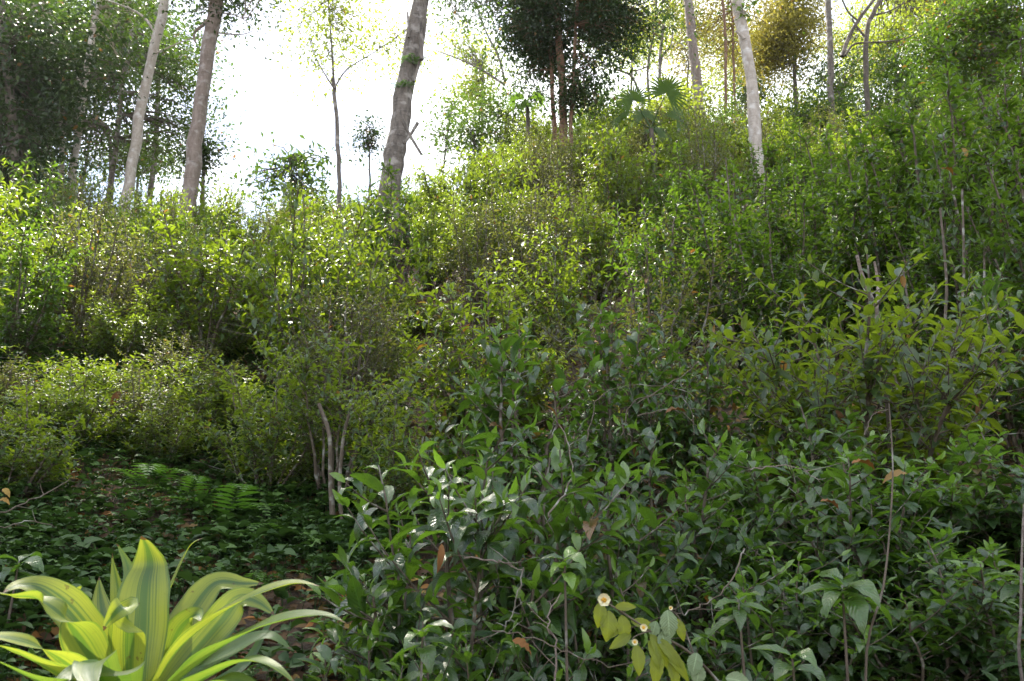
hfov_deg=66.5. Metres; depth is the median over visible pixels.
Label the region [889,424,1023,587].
tea bush
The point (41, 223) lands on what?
tea bush
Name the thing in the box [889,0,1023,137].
forest tree
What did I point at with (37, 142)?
tree
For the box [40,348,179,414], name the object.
tea bush
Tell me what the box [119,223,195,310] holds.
tea bush
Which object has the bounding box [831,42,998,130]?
tree
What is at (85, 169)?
tree
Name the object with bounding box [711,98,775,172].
leaved shrub
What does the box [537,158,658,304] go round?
tea bush
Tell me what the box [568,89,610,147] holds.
tea bush
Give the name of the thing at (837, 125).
leaved shrub
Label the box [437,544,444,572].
dead leaf
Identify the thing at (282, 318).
tea bush
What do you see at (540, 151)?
leaved shrub
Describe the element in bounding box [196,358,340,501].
tea bush
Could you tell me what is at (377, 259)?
shrub
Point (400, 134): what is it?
forest tree
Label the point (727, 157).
tea bush
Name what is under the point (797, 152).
tea bush
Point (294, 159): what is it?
tree
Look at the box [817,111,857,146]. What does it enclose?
tea bush
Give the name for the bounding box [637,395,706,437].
vine
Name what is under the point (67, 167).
tree
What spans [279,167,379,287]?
tea bush
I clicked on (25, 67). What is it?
forest tree
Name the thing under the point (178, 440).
tea bush
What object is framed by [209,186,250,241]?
leaved shrub
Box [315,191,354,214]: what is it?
tea bush
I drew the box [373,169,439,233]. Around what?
tea bush
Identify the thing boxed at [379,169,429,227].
tea bush
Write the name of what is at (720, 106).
tea bush
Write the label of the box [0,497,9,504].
dead leaf
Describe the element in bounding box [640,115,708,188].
tea bush
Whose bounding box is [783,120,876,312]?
tea bush
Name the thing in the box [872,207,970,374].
tea bush
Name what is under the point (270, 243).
tea bush
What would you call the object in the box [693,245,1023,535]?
tea bush
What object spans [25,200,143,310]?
tea bush
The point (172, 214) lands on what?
leaved shrub
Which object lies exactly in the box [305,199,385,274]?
tea bush
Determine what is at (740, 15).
forest tree
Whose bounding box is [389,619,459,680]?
sapling
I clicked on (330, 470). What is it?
thin tree
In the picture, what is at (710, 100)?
tree
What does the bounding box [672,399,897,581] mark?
tea bush
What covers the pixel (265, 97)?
sky
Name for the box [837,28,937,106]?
tree
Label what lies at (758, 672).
tea bush
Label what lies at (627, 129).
tea bush
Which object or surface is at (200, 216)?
tea bush
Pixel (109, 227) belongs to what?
tea bush
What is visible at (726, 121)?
tea bush
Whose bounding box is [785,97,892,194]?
tea bush
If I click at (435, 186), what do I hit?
tea bush
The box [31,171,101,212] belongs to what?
tree
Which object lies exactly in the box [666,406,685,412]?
dead leaf
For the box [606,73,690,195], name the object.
fan palm
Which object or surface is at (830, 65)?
forest tree
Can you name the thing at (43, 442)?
tea bush
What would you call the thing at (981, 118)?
tea bush
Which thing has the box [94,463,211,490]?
fern
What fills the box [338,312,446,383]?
tea bush
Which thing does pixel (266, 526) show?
fern
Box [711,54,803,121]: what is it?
tree
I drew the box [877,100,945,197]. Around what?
tea bush
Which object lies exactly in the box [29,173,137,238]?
tea bush
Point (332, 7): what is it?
slim tree
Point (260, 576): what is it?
fern
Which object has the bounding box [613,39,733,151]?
tree
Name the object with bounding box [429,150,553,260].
tea bush
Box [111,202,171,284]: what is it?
tea bush
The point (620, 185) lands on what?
tea bush
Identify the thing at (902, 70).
tree
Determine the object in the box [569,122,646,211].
tea bush
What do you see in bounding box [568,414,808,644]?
tea bush
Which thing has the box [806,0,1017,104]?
forest tree
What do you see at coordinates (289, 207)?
leaved shrub
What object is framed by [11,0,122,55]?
tree
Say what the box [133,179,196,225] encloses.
leaved shrub
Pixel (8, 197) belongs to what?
tea bush
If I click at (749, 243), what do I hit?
tea bush
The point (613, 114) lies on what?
tea bush
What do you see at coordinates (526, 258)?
leaved shrub
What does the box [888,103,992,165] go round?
tea bush
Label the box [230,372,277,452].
thin tree
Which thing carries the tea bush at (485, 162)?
on the hillside
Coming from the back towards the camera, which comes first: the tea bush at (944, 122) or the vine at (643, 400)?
the tea bush at (944, 122)
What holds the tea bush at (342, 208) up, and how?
on the hillside
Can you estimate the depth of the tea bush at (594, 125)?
22.24 m
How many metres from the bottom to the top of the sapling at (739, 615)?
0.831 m
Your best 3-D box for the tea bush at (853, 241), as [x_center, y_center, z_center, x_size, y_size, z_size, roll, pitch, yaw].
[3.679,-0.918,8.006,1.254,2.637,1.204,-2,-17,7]
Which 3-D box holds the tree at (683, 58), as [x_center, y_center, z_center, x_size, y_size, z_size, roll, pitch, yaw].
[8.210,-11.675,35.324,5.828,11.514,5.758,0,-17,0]
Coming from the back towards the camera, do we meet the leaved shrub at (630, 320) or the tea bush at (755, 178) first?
the tea bush at (755, 178)
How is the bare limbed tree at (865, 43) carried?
on the hillside
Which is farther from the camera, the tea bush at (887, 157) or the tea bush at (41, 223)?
the tea bush at (887, 157)
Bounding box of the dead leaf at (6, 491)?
[2,488,9,497]
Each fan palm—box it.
[504,89,547,141]
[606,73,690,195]
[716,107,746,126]
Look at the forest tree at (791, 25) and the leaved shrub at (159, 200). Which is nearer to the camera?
the leaved shrub at (159, 200)
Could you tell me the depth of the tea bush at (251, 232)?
16.41 m
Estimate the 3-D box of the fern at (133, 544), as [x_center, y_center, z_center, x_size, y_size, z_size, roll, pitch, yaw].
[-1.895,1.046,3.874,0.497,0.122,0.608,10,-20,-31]
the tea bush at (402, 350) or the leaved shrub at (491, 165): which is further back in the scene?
the leaved shrub at (491, 165)
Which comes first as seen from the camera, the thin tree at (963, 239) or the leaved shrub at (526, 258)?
the thin tree at (963, 239)
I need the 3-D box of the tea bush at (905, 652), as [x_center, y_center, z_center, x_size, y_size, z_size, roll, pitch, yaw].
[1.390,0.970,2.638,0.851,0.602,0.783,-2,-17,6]
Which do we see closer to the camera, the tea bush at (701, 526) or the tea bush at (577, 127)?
the tea bush at (701, 526)
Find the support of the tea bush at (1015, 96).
on the hillside
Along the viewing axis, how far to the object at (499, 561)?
2.13 m
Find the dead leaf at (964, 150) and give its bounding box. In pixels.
[962,148,968,159]
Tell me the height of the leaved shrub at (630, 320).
1.912 m
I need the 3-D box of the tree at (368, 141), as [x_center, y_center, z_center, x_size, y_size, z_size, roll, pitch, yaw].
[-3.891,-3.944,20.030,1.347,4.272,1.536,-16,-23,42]
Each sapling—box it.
[0,551,43,643]
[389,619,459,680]
[539,546,585,680]
[706,591,771,676]
[750,644,825,680]
[799,568,891,680]
[984,560,1023,603]
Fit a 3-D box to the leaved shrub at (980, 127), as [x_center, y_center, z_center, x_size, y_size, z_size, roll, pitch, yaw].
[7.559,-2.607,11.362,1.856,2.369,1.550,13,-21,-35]
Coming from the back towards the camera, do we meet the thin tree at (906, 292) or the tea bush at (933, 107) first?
the tea bush at (933, 107)
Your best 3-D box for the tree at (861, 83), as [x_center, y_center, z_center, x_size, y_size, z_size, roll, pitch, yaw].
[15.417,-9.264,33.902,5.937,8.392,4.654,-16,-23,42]
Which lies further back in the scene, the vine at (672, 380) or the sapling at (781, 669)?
the vine at (672, 380)
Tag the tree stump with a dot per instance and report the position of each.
(400, 279)
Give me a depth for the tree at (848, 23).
40.01 m
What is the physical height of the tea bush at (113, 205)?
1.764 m
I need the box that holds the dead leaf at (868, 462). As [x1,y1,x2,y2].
[852,458,874,469]
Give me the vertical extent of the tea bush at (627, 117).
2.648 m
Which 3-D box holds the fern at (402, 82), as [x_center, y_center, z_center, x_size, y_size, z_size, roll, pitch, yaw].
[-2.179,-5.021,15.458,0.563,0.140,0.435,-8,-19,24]
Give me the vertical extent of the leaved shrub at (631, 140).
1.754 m
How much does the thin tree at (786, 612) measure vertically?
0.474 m
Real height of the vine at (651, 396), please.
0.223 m
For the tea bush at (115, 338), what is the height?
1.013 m
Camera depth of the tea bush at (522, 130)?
21.04 m
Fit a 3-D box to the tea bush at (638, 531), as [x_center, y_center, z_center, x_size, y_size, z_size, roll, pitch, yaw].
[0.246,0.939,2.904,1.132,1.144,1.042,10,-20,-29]
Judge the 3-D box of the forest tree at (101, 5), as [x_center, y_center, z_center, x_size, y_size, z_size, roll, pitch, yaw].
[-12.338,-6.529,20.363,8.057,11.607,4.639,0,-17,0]
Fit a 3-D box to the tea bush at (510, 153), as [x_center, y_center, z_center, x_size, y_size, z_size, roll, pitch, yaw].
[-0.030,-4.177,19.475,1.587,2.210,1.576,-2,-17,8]
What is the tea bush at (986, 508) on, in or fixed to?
on the hillside
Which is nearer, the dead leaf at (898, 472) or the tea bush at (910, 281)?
the dead leaf at (898, 472)
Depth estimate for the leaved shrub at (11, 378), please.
5.75 m
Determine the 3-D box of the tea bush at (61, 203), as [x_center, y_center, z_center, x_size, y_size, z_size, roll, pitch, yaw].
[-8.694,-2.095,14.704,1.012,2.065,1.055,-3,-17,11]
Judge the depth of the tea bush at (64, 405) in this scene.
5.00 m
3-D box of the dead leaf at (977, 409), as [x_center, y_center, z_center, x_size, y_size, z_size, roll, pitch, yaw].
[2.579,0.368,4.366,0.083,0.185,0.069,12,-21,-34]
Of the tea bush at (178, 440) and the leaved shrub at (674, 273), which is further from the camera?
the leaved shrub at (674, 273)
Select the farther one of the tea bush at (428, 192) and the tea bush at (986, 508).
the tea bush at (428, 192)
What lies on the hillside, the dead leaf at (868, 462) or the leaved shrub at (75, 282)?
the leaved shrub at (75, 282)
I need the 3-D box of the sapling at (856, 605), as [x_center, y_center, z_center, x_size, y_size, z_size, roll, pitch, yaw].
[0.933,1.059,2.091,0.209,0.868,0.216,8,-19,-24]
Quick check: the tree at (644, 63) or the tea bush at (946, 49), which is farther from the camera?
the tree at (644, 63)
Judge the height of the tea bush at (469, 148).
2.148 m
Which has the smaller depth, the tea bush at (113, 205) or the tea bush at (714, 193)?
the tea bush at (714, 193)
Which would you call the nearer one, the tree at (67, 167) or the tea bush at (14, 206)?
the tea bush at (14, 206)
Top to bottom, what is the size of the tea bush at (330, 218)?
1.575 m
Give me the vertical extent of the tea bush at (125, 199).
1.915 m
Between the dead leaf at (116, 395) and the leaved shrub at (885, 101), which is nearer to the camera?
the dead leaf at (116, 395)
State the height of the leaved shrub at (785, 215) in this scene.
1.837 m
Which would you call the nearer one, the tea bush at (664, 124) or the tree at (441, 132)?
the tea bush at (664, 124)
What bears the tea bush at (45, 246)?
on the hillside
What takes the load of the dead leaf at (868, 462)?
on the tea bush at (912, 503)
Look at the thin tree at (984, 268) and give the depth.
5.70 m
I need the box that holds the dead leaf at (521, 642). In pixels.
[512,637,531,656]
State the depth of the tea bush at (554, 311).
8.77 m
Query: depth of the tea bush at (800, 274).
7.26 m
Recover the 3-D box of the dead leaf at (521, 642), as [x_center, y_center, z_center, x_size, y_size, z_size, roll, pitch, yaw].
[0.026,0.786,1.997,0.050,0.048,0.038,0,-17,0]
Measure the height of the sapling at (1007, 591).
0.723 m
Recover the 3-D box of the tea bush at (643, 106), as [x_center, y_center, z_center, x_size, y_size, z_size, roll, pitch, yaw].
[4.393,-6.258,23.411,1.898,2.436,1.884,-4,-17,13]
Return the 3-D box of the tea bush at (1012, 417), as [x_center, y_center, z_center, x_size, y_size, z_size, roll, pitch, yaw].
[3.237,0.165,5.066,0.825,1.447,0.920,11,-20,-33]
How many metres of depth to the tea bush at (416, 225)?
15.26 m
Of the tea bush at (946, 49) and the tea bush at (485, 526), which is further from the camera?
the tea bush at (946, 49)
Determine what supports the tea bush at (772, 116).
on the hillside
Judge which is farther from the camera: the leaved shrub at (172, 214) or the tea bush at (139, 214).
the tea bush at (139, 214)
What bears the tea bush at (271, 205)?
on the hillside
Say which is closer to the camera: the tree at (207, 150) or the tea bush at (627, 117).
the tree at (207, 150)
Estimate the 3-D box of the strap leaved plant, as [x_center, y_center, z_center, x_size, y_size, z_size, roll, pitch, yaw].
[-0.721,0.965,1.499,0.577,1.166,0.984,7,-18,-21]
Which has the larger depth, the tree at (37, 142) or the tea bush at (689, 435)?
the tree at (37, 142)
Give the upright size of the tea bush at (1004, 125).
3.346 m
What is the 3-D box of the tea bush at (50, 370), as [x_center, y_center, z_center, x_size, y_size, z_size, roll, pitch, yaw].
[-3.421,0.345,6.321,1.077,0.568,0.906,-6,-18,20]
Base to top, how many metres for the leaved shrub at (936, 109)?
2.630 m
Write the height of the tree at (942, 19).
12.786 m
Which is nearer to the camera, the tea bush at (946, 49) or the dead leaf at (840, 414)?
the dead leaf at (840, 414)
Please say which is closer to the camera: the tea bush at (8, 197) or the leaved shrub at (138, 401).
the leaved shrub at (138, 401)
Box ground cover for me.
[0,283,1023,680]
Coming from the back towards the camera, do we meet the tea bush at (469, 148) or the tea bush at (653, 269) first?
the tea bush at (469, 148)
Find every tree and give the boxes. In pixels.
[0,0,184,215]
[0,90,69,179]
[0,117,113,201]
[3,0,255,213]
[5,0,199,204]
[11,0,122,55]
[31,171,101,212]
[46,0,193,192]
[60,0,237,200]
[65,120,223,218]
[105,0,201,214]
[131,0,314,238]
[168,119,237,207]
[209,131,348,214]
[223,0,478,233]
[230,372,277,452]
[317,403,335,524]
[325,109,387,192]
[338,404,354,536]
[375,0,530,271]
[385,66,495,176]
[420,84,545,172]
[424,1,527,160]
[426,64,601,149]
[431,0,726,147]
[543,58,651,137]
[582,1,686,110]
[607,0,729,108]
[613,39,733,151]
[628,0,801,113]
[630,0,747,94]
[642,43,739,127]
[669,1,781,110]
[683,0,704,122]
[706,0,859,111]
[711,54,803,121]
[725,0,767,207]
[725,157,738,368]
[727,77,860,136]
[738,58,869,123]
[760,69,878,133]
[766,20,888,121]
[780,592,789,654]
[806,0,901,102]
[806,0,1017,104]
[814,41,909,107]
[825,0,834,123]
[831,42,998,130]
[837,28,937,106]
[838,0,966,142]
[855,255,885,432]
[864,403,893,680]
[875,0,1022,48]
[878,19,1023,99]
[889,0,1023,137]
[903,271,919,429]
[939,208,960,428]
[960,189,968,414]
[983,239,985,296]
[1017,504,1023,680]
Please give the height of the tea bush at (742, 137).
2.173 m
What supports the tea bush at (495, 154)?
on the hillside
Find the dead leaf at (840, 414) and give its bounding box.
[836,410,844,426]
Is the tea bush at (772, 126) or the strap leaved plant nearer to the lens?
the strap leaved plant
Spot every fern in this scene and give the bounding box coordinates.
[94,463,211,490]
[114,541,178,554]
[127,476,270,499]
[147,483,306,519]
[216,523,310,536]
[243,570,311,587]
[300,596,386,612]
[390,80,416,90]
[399,53,426,69]
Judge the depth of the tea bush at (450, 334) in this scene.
6.39 m
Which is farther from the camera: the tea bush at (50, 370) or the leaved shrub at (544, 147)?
the leaved shrub at (544, 147)
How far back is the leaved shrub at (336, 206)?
14.65 m
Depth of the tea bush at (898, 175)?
8.65 m
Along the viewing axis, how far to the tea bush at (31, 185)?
11.73 m
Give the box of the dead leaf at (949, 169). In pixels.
[942,167,952,174]
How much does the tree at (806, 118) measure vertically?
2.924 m
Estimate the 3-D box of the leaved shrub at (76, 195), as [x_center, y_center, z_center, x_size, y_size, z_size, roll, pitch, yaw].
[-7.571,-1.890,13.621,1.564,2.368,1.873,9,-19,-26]
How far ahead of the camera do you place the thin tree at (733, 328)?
7.94 m
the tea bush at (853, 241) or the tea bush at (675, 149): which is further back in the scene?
the tea bush at (675, 149)
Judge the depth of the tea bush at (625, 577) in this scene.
2.38 m
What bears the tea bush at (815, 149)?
on the hillside
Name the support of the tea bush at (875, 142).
on the hillside
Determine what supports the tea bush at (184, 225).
on the hillside
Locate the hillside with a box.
[0,155,1023,680]
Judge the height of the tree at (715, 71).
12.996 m
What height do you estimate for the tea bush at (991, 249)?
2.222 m
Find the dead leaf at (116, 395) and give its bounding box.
[110,391,120,405]
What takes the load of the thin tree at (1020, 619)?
on the hillside
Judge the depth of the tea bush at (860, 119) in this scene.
22.67 m
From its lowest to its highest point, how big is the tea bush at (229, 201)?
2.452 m
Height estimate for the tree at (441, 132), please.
7.245 m
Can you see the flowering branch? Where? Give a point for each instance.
(662, 652)
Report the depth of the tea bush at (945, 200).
6.44 m
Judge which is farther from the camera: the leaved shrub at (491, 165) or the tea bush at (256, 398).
the leaved shrub at (491, 165)
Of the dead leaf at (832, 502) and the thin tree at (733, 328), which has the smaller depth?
the dead leaf at (832, 502)
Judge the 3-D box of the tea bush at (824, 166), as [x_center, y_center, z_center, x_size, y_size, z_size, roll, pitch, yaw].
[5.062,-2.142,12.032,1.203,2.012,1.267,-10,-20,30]
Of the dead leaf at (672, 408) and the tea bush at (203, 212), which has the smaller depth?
the dead leaf at (672, 408)
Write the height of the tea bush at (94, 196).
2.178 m
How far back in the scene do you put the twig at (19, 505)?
3.32 m
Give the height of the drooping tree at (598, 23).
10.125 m
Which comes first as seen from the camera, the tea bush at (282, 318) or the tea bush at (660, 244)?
the tea bush at (282, 318)
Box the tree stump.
[390,223,409,309]
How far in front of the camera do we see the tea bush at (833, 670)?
2.60 m
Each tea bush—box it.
[0,149,72,281]
[0,158,33,249]
[0,160,83,331]
[0,185,24,226]
[0,214,57,287]
[0,217,92,367]
[0,237,23,371]
[0,378,108,447]
[0,383,98,497]
[1,184,45,243]
[9,344,140,456]
[20,350,157,409]
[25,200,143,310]
[28,178,76,240]
[28,264,119,337]
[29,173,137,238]
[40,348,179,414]
[49,285,182,364]
[58,180,109,218]
[74,209,122,298]
[84,186,159,233]
[100,195,134,217]
[110,184,191,269]
[110,189,205,249]
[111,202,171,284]
[116,382,226,468]
[117,182,165,216]
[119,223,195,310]
[130,192,280,362]
[134,348,279,442]
[141,176,240,266]
[176,212,241,306]
[180,370,301,429]
[192,204,222,237]
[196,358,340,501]
[200,180,273,277]
[215,166,389,390]
[224,189,292,268]
[229,206,321,321]
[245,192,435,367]
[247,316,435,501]
[265,198,309,248]
[267,213,367,316]
[270,596,461,680]
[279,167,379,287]
[302,384,642,680]
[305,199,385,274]
[308,182,348,225]
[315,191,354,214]
[316,187,356,233]
[322,207,356,232]
[330,352,470,529]
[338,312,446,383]
[347,158,430,310]
[370,611,536,680]
[371,284,451,339]
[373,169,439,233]
[374,267,585,455]
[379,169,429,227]
[407,187,467,258]
[408,143,482,229]
[409,197,474,290]
[415,175,462,198]
[421,301,609,556]
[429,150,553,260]
[440,434,714,680]
[447,185,563,287]
[457,135,534,220]
[461,142,482,186]
[467,143,518,180]
[472,225,622,365]
[478,556,741,680]
[480,132,529,193]
[496,96,558,154]
[497,109,568,165]
[511,112,568,141]
[513,129,554,186]
[526,119,598,186]
[530,114,576,142]
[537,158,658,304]
[543,294,690,514]
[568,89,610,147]
[568,119,637,186]
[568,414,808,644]
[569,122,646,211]
[570,121,669,239]
[579,100,625,156]
[582,93,629,145]
[599,84,648,155]
[602,191,705,383]
[603,559,816,680]
[632,94,670,153]
[638,319,768,507]
[639,140,713,250]
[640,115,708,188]
[641,177,706,277]
[646,106,719,169]
[655,110,724,182]
[663,118,745,213]
[669,163,790,372]
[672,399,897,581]
[678,534,913,680]
[686,132,815,317]
[687,104,737,137]
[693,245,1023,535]
[694,97,746,134]
[704,111,769,192]
[708,96,747,146]
[709,430,1005,661]
[715,183,848,382]
[729,113,789,153]
[730,320,872,486]
[740,142,795,242]
[744,109,789,136]
[759,160,870,342]
[762,113,814,183]
[763,116,815,166]
[769,114,846,225]
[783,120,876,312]
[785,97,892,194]
[787,130,844,185]
[787,147,826,190]
[798,534,1023,680]
[800,139,868,229]
[803,108,844,147]
[812,103,973,309]
[812,436,1023,599]
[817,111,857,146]
[821,129,931,359]
[839,62,1023,359]
[844,97,884,162]
[847,100,953,298]
[865,30,1023,271]
[867,90,914,137]
[871,539,1023,680]
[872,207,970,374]
[877,87,919,127]
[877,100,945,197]
[880,129,913,170]
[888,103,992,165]
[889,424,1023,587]
[903,61,1023,191]
[908,121,1023,391]
[919,83,966,120]
[922,94,970,125]
[923,258,1023,464]
[929,56,1023,294]
[930,106,977,133]
[934,71,1017,124]
[949,128,1023,392]
[962,21,1023,313]
[1009,92,1023,139]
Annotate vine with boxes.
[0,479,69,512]
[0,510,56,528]
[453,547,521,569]
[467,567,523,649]
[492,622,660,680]
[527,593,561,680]
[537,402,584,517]
[586,380,706,441]
[621,387,705,434]
[637,351,701,408]
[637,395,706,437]
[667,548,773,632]
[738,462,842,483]
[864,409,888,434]
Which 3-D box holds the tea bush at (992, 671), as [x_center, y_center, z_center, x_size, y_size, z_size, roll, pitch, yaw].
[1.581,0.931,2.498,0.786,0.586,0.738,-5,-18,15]
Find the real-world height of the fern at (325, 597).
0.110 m
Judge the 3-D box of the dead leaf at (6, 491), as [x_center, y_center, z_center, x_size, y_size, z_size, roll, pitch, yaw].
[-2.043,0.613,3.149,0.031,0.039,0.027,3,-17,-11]
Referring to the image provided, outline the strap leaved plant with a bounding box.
[0,536,344,680]
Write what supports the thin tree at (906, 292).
on the hillside
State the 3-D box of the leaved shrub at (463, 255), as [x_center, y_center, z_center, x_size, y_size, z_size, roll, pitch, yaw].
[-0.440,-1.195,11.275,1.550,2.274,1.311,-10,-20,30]
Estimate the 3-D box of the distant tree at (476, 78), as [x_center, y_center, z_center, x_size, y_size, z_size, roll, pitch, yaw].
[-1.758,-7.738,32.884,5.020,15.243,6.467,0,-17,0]
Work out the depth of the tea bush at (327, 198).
22.30 m
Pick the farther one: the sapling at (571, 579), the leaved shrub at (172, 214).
the leaved shrub at (172, 214)
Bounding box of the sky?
[5,0,1022,238]
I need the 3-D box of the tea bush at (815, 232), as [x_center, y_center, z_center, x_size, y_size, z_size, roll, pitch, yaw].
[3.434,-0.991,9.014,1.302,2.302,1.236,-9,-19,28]
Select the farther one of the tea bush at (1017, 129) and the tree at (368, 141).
the tree at (368, 141)
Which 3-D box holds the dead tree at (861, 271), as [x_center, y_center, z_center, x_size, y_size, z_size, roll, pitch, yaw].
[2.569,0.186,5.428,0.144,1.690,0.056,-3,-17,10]
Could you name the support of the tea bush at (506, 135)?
on the hillside
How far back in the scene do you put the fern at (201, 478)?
4.73 m
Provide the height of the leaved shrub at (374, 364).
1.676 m
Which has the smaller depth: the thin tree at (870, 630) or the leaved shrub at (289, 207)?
the thin tree at (870, 630)
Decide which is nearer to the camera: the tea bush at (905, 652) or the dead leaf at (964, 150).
the tea bush at (905, 652)
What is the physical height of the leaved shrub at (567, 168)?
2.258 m
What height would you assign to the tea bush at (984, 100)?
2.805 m
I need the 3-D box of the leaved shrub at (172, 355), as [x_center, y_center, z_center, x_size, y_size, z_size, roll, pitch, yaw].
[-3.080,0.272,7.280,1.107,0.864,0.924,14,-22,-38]
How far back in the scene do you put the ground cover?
4.09 m
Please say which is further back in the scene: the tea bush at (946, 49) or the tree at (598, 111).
the tree at (598, 111)
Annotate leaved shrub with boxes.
[0,354,50,410]
[6,181,178,350]
[36,163,131,256]
[89,356,209,445]
[90,192,244,332]
[116,321,248,396]
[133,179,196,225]
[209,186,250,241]
[251,181,328,277]
[272,190,312,229]
[285,261,431,417]
[325,192,400,249]
[429,185,525,323]
[468,181,590,329]
[474,146,504,197]
[489,121,518,157]
[508,127,586,213]
[510,123,561,199]
[522,220,765,462]
[525,148,608,271]
[535,124,602,220]
[599,118,643,169]
[612,208,736,360]
[627,98,669,156]
[655,91,756,244]
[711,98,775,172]
[721,190,825,274]
[794,99,848,152]
[862,83,923,121]
[913,85,969,125]
[971,98,1022,161]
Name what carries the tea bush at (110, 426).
on the hillside
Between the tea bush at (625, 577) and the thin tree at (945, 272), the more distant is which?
the thin tree at (945, 272)
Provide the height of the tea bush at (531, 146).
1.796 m
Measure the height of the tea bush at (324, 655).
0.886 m
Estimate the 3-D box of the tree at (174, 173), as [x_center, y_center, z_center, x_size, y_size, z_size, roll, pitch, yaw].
[-13.835,-2.353,27.525,6.240,12.461,4.414,0,-17,0]
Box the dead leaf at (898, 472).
[882,469,907,483]
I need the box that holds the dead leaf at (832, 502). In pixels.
[821,498,838,509]
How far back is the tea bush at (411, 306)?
10.75 m
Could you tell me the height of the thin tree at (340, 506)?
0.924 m
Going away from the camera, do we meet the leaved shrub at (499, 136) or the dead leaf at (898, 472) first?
the dead leaf at (898, 472)
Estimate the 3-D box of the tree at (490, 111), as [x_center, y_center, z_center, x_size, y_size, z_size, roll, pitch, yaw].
[0.024,-6.313,23.713,5.146,4.415,3.790,0,-17,0]
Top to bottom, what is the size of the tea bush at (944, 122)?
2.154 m
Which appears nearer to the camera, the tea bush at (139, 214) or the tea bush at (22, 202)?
the tea bush at (139, 214)
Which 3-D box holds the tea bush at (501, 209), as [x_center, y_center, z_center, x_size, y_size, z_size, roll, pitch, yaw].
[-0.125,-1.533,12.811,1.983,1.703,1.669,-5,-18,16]
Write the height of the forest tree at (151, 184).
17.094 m
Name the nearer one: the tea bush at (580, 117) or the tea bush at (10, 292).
the tea bush at (10, 292)
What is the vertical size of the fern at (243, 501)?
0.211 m
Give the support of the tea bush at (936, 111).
on the hillside
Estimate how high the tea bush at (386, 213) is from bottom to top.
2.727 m
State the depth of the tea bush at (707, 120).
21.44 m
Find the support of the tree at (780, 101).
on the hillside
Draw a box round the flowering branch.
[593,593,748,680]
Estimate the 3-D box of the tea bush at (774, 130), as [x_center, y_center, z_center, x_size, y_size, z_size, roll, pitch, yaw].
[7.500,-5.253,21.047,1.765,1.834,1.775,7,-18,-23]
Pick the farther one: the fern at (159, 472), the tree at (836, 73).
the tree at (836, 73)
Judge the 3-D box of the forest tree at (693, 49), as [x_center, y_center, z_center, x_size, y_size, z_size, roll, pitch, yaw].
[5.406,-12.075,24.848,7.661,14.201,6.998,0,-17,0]
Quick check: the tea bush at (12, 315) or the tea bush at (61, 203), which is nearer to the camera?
the tea bush at (12, 315)
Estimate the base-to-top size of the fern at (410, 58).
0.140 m
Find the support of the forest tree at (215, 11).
on the hillside
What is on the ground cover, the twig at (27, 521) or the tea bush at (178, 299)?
the twig at (27, 521)
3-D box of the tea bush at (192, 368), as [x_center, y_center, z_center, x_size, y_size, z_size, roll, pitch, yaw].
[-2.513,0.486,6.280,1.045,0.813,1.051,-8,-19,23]
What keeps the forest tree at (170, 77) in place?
on the hillside
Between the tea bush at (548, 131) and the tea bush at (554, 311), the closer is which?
the tea bush at (554, 311)
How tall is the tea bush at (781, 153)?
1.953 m
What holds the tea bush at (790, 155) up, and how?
on the hillside
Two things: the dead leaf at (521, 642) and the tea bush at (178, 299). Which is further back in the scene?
the tea bush at (178, 299)
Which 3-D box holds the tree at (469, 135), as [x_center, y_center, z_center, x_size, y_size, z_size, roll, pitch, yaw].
[-1.263,-5.800,25.119,3.855,4.025,3.297,6,-18,-18]
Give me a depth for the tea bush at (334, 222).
10.95 m
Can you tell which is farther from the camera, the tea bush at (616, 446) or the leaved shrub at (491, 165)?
the leaved shrub at (491, 165)
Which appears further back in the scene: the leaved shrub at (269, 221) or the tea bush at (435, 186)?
the tea bush at (435, 186)
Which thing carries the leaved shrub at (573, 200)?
on the hillside
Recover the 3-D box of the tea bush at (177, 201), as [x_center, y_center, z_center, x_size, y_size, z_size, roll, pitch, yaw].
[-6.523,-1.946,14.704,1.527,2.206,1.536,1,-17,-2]
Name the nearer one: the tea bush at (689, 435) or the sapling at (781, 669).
the sapling at (781, 669)
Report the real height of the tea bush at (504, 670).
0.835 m
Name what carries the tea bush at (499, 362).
on the hillside
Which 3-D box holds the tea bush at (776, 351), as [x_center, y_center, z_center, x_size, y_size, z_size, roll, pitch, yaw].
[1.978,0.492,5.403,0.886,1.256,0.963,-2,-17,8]
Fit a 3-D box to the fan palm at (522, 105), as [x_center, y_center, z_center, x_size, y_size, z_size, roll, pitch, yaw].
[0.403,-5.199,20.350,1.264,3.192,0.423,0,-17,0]
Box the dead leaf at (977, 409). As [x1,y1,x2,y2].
[973,395,981,420]
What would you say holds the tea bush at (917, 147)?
on the hillside
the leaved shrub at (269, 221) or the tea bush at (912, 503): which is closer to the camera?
the tea bush at (912, 503)
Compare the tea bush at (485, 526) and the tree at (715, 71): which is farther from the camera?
the tree at (715, 71)
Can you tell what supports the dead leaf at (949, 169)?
attached to the tea bush at (945, 200)
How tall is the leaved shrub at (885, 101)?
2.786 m
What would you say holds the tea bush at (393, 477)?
on the hillside

